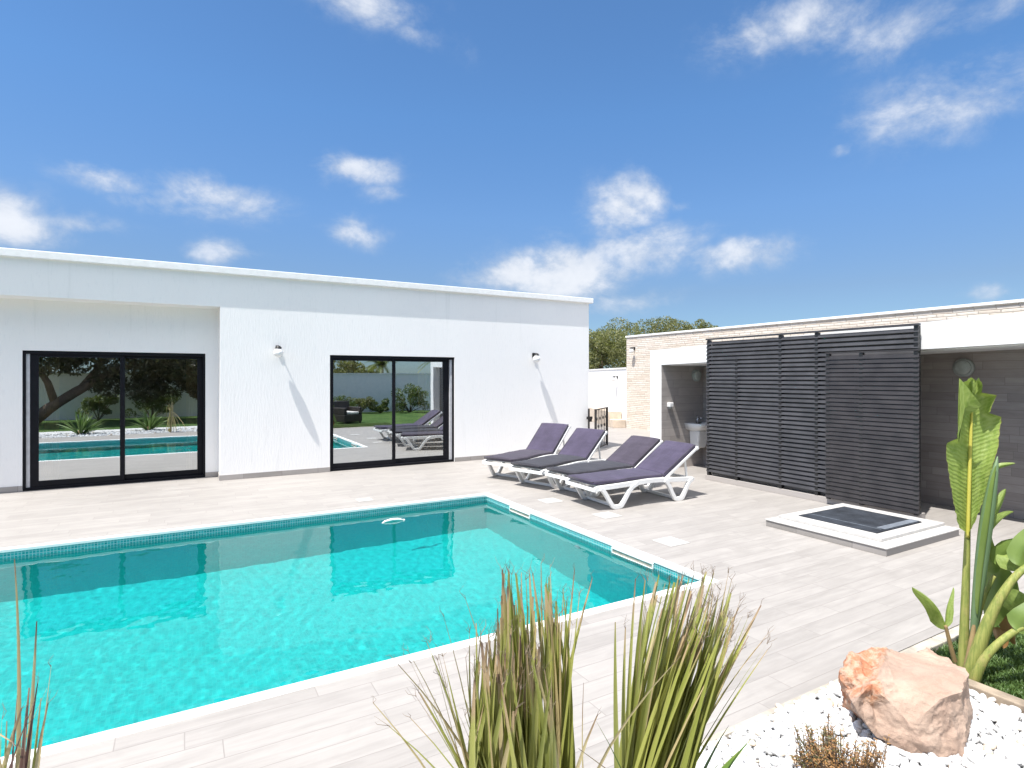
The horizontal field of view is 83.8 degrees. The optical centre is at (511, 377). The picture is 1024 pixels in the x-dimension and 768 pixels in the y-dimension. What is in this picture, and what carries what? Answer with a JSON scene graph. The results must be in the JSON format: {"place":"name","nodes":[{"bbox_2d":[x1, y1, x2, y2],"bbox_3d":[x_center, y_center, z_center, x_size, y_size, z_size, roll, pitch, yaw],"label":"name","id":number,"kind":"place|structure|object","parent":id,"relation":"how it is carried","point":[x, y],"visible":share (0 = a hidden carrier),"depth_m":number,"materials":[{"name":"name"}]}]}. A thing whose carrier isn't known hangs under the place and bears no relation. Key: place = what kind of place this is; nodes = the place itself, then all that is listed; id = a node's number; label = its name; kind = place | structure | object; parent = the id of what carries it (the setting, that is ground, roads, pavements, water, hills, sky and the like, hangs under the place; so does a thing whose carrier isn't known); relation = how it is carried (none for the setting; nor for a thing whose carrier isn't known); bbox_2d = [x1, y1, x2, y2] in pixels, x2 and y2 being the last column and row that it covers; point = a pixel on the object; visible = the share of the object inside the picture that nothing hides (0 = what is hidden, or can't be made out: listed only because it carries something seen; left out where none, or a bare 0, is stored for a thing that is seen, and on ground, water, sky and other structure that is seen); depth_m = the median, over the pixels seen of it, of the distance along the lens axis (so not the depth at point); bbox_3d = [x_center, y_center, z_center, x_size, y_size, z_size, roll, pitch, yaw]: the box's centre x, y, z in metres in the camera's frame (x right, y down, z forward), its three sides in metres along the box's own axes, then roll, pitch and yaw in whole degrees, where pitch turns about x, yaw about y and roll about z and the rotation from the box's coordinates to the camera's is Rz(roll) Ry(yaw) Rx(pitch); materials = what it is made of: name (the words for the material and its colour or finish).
{"place":"outdoors","nodes":[
{"label":"outdoors","id":0,"kind":"place"},
{"bbox_2d":[0,247,592,492],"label":"house","id":1,"kind":"structure","parent":0,"point":[114,370],"depth_m":9.72,"materials":[{"name":"white paint"}]},
{"bbox_2d":[23,350,204,490],"bbox_3d":[-6.282,0.650,9.159,2.396,2.096,0.140,0,0,-30],"label":"sliding door","id":2,"kind":"structure","parent":1,"relation":"in","point":[90,418],"depth_m":9.07,"materials":[{"name":"glass"}]},
{"bbox_2d":[273,345,282,356],"bbox_3d":[-3.971,-0.443,9.726,0.161,0.205,0.222,0,0,-7],"label":"wall lamp","id":3,"kind":"object","parent":1,"relation":"attached to","point":[278,351],"visible":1,"depth_m":9.65,"materials":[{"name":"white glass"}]},
{"bbox_2d":[330,355,453,470],"bbox_3d":[-2.258,0.650,10.945,2.436,2.096,0.140,0,0,-30],"label":"sliding door","id":4,"kind":"structure","parent":1,"relation":"in","point":[386,411],"depth_m":10.87,"materials":[{"name":"glass"}]},
{"bbox_2d":[532,353,539,361],"bbox_3d":[0.528,-0.423,12.302,0.161,0.205,0.222,0,0,-7],"label":"wall lamp","id":5,"kind":"object","parent":1,"relation":"attached to","point":[536,357],"visible":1,"depth_m":12.23,"materials":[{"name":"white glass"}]},
{"bbox_2d":[0,422,1023,767],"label":"pool deck","id":6,"kind":"structure","parent":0,"point":[826,608],"depth_m":4.41,"materials":[{"name":"tile"}]},
{"bbox_2d":[0,493,718,765],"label":"swimming pool","id":7,"kind":"structure","parent":6,"relation":"in","point":[639,557],"depth_m":5.66,"materials":[{"name":"stone"}]},
{"bbox_2d":[0,500,689,756],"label":"water","id":8,"kind":"structure","parent":7,"relation":"in","point":[131,633],"depth_m":4.54,"materials":[{"name":"teal liquid"}]},
{"bbox_2d":[382,518,404,522],"bbox_3d":[-1.474,1.774,7.069,0.298,0.050,0.058,0,0,-27],"label":"pool float","id":9,"kind":"object","parent":8,"relation":"on","point":[394,519],"visible":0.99,"depth_m":7.07,"materials":[{"name":"white plastic"}]},
{"bbox_2d":[355,498,372,501],"bbox_3d":[-2.042,1.695,7.898,0.200,0.008,0.200,0,0,-30],"label":"skimmer lid","id":10,"kind":"object","parent":6,"relation":"on","point":[364,499],"visible":1,"depth_m":7.89,"materials":[{"name":"white plastic"}]},
{"bbox_2d":[482,423,570,478],"bbox_3d":[0.305,1.281,10.065,0.700,0.841,1.768,0,0,38],"label":"sun lounger","id":11,"kind":"object","parent":6,"relation":"on","point":[547,439],"visible":0.81,"depth_m":10.19,"materials":[{"name":"purple fabric"}]},
{"bbox_2d":[538,498,563,503],"bbox_3d":[0.528,1.695,7.843,0.270,0.008,0.270,0,0,-30],"label":"skimmer lid","id":12,"kind":"object","parent":6,"relation":"on","point":[550,500],"visible":1,"depth_m":7.83,"materials":[{"name":"white plastic"}]},
{"bbox_2d":[509,428,607,488],"bbox_3d":[0.806,1.299,9.363,0.700,0.806,1.799,0,0,43],"label":"sun lounger","id":13,"kind":"object","parent":6,"relation":"on","point":[580,445],"visible":0.82,"depth_m":9.38,"materials":[{"name":"purple fabric"}]},
{"bbox_2d":[587,409,591,427],"bbox_3d":[1.771,1.210,13.045,0.140,0.980,0.040,0,0,-30],"label":"gate post","id":14,"kind":"object","parent":6,"relation":"on","point":[589,417],"visible":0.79,"depth_m":13.03,"materials":[{"name":"black metal"}]},
{"bbox_2d":[594,407,607,448],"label":"iron gate","id":15,"kind":"structure","parent":14,"relation":"attached to","point":[599,418],"depth_m":13.54,"materials":[{"name":"black metal"}]},
{"bbox_2d":[545,435,662,496],"bbox_3d":[1.429,1.326,8.669,1.841,0.752,0.700,0,0,-34],"label":"sun lounger","id":16,"kind":"object","parent":6,"relation":"on","point":[633,451],"visible":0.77,"depth_m":8.65,"materials":[{"name":"purple fabric"}]},
{"bbox_2d":[589,405,620,426],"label":"planter wall","id":17,"kind":"structure","parent":6,"relation":"on","point":[613,414],"depth_m":20.23,"materials":[{"name":"beige stone"}]},
{"bbox_2d":[592,512,620,518],"bbox_3d":[1.165,1.695,7.020,0.270,0.008,0.270,0,0,-30],"label":"skimmer lid","id":18,"kind":"object","parent":6,"relation":"on","point":[605,515],"visible":1,"depth_m":6.98,"materials":[{"name":"white plastic"}]},
{"bbox_2d":[589,367,626,427],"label":"yard wall","id":19,"kind":"structure","parent":6,"relation":"on","point":[605,390],"depth_m":21.18,"materials":[{"name":"white paint"}]},
{"bbox_2d":[609,419,625,427],"bbox_3d":[3.570,1.565,19.363,0.450,0.270,0.480,0,0,-6],"label":"stone step","id":20,"kind":"object","parent":6,"relation":"on","point":[617,423],"visible":1,"depth_m":19.14,"materials":[{"name":"beige stone"}]},
{"bbox_2d":[565,440,698,508],"bbox_3d":[1.690,1.321,7.915,1.834,0.762,0.700,0,0,-28],"label":"sun lounger","id":21,"kind":"object","parent":6,"relation":"on","point":[665,460],"visible":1,"depth_m":7.83,"materials":[{"name":"purple fabric"}]},
{"bbox_2d":[652,536,688,546],"bbox_3d":[1.638,1.695,5.893,0.270,0.008,0.270,0,0,-30],"label":"skimmer lid","id":22,"kind":"object","parent":6,"relation":"on","point":[670,541],"visible":1,"depth_m":5.88,"materials":[{"name":"white plastic"}]},
{"bbox_2d":[705,323,924,518],"bbox_3d":[4.070,0.530,8.149,0.177,2.339,3.183,0,0,-30],"label":"slatted screen","id":23,"kind":"object","parent":6,"relation":"on","point":[765,413],"visible":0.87,"depth_m":8.30,"materials":[{"name":"metal"}]},
{"bbox_2d":[825,349,920,515],"bbox_3d":[4.487,0.645,7.156,0.050,1.950,1.126,0,0,-30],"label":"sliding panel","id":24,"kind":"object","parent":23,"relation":"attached to","point":[862,475],"visible":1,"depth_m":7.10,"materials":[{"name":"grey metal"}]},
{"bbox_2d":[625,299,1023,430],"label":"stone building","id":25,"kind":"structure","parent":6,"relation":"on","point":[638,387],"depth_m":14.87,"materials":[{"name":"white paint"}]},
{"bbox_2d":[650,312,1023,518],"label":"pavilion","id":26,"kind":"structure","parent":6,"relation":"on","point":[991,347],"depth_m":7.47,"materials":[{"name":"paint"}]},
{"bbox_2d":[667,402,673,408],"bbox_3d":[2.931,0.526,10.569,0.100,0.115,0.083,0,0,-30],"label":"soap dispenser","id":27,"kind":"object","parent":26,"relation":"attached to","point":[670,405],"visible":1,"depth_m":10.54,"materials":[{"name":"white plastic"}]},
{"bbox_2d":[684,415,706,447],"bbox_3d":[3.582,1.031,10.758,0.510,0.610,0.400,0,0,-30],"label":"wash basin","id":28,"kind":"object","parent":26,"relation":"attached to","point":[697,430],"visible":0.73,"depth_m":10.72,"materials":[{"name":"ceramic"}]},
{"bbox_2d":[692,369,701,381],"bbox_3d":[3.553,-0.033,10.924,0.234,0.234,0.084,0,0,-30],"label":"bulkhead lamp","id":29,"kind":"object","parent":26,"relation":"attached to","point":[696,375],"visible":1,"depth_m":10.89,"materials":[{"name":"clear glass"}]},
{"bbox_2d":[952,359,974,376],"bbox_3d":[5.781,-0.121,7.323,0.084,0.234,0.235,0,0,-30],"label":"bulkhead lamp","id":30,"kind":"object","parent":26,"relation":"attached to","point":[963,367],"visible":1,"depth_m":7.29,"materials":[{"name":"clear glass"}]},
{"bbox_2d":[765,503,959,556],"bbox_3d":[3.849,1.644,6.324,1.455,0.112,1.310,0,0,-30],"label":"shower tray","id":31,"kind":"object","parent":6,"relation":"on","point":[924,532],"visible":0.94,"depth_m":5.95,"materials":[{"name":"tile"}]},
{"bbox_2d":[799,506,920,533],"bbox_3d":[3.891,1.596,6.406,0.900,0.044,0.850,0,0,-30],"label":"shower mat","id":32,"kind":"object","parent":31,"relation":"on","point":[869,521],"visible":0.85,"depth_m":6.35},
{"bbox_2d":[0,0,1023,367],"label":"sky","id":33,"kind":"structure","parent":0,"point":[722,163],"materials":[{"name":"blue"}]},
{"bbox_2d":[695,681,1023,767],"bbox_3d":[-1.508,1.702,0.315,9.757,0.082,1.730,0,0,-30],"label":"gravel","id":34,"kind":"structure","parent":0,"point":[1000,743],"depth_m":2.68,"materials":[{"name":"white gravel"}]},
{"bbox_2d":[0,559,57,767],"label":"ornamental grass","id":35,"kind":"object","parent":34,"relation":"on","point":[22,752],"depth_m":1.42,"materials":[{"name":"green plant"}]},
{"bbox_2d":[373,555,594,767],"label":"ornamental grass","id":36,"kind":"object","parent":34,"relation":"on","point":[513,723],"depth_m":1.56,"materials":[{"name":"green plant"}]},
{"bbox_2d":[576,561,774,767],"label":"ornamental grass","id":37,"kind":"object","parent":34,"relation":"on","point":[667,715],"depth_m":1.63,"materials":[{"name":"green plant"}]},
{"bbox_2d":[701,678,838,749],"bbox_3d":[-3.435,1.730,0.180,13.218,0.061,0.031,0,0,-30],"label":"deck edging","id":38,"kind":"object","parent":34,"relation":"on","point":[728,731],"depth_m":2.86,"materials":[{"name":"stone"}]},
{"bbox_2d":[788,713,890,767],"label":"dry shrub","id":39,"kind":"object","parent":34,"relation":"on","point":[827,756],"visible":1,"depth_m":2.31,"materials":[{"name":"brown plant"}]},
{"bbox_2d":[838,647,972,756],"bbox_3d":[2.046,1.591,2.884,1.034,0.314,0.527,0,0,-30],"label":"boulder","id":40,"kind":"object","parent":34,"relation":"on","point":[918,702],"visible":0.98,"depth_m":2.67,"materials":[{"name":"stone"}]},
{"bbox_2d":[932,625,1023,699],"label":"lawn","id":41,"kind":"structure","parent":0,"point":[1002,669],"depth_m":3.37,"materials":[{"name":"green plant"}]},
{"bbox_2d":[912,378,1023,682],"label":"bird of paradise","id":42,"kind":"object","parent":41,"relation":"on","point":[974,465],"visible":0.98,"depth_m":3.34,"materials":[{"name":"green plant"}]},
{"label":"ground","id":43,"kind":"structure","parent":0,"visible":0},
{"bbox_2d":[589,324,621,368],"bbox_3d":[3.323,-0.320,26.964,3.967,4.299,3.728,0,0,25],"label":"olive tree","id":44,"kind":"object","parent":43,"relation":"on","point":[598,329],"visible":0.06,"depth_m":26.00,"materials":[{"name":"green plant"}]},
{"bbox_2d":[589,329,628,368],"bbox_3d":[4.147,-0.162,25.474,3.122,3.985,3.399,0,0,-30],"label":"olive tree","id":45,"kind":"object","parent":43,"relation":"on","point":[602,342],"visible":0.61,"depth_m":24.81,"materials":[{"name":"green plant"}]},
{"bbox_2d":[607,315,679,367],"bbox_3d":[6.331,-0.608,27.958,3.682,4.876,3.762,0,0,-30],"label":"olive tree","id":46,"kind":"object","parent":43,"relation":"on","point":[650,329],"visible":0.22,"depth_m":27.79,"materials":[{"name":"green plant"}]},
{"bbox_2d":[665,318,703,331],"bbox_3d":[9.037,-0.639,29.881,2.392,4.938,2.816,0,0,-30],"label":"olive tree","id":47,"kind":"object","parent":43,"relation":"on","point":[683,328],"visible":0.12,"depth_m":29.36,"materials":[{"name":"green plant"}]},
{"bbox_2d":[684,319,717,329],"bbox_3d":[9.759,-0.590,28.972,1.834,4.840,1.742,0,0,-30],"label":"olive tree","id":48,"kind":"object","parent":43,"relation":"on","point":[703,324],"visible":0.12,"depth_m":29.20,"materials":[{"name":"green plant"}]},
{"bbox_2d":[900,614,983,652],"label":"lawn kerb","id":49,"kind":"structure","parent":43,"relation":"on","point":[936,642],"depth_m":3.67,"materials":[{"name":"stone"}]},
{"bbox_2d":[968,679,1023,713],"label":"gravel kerb","id":50,"kind":"structure","parent":43,"relation":"on","point":[1004,698],"depth_m":3.02,"materials":[{"name":"beige stone"}]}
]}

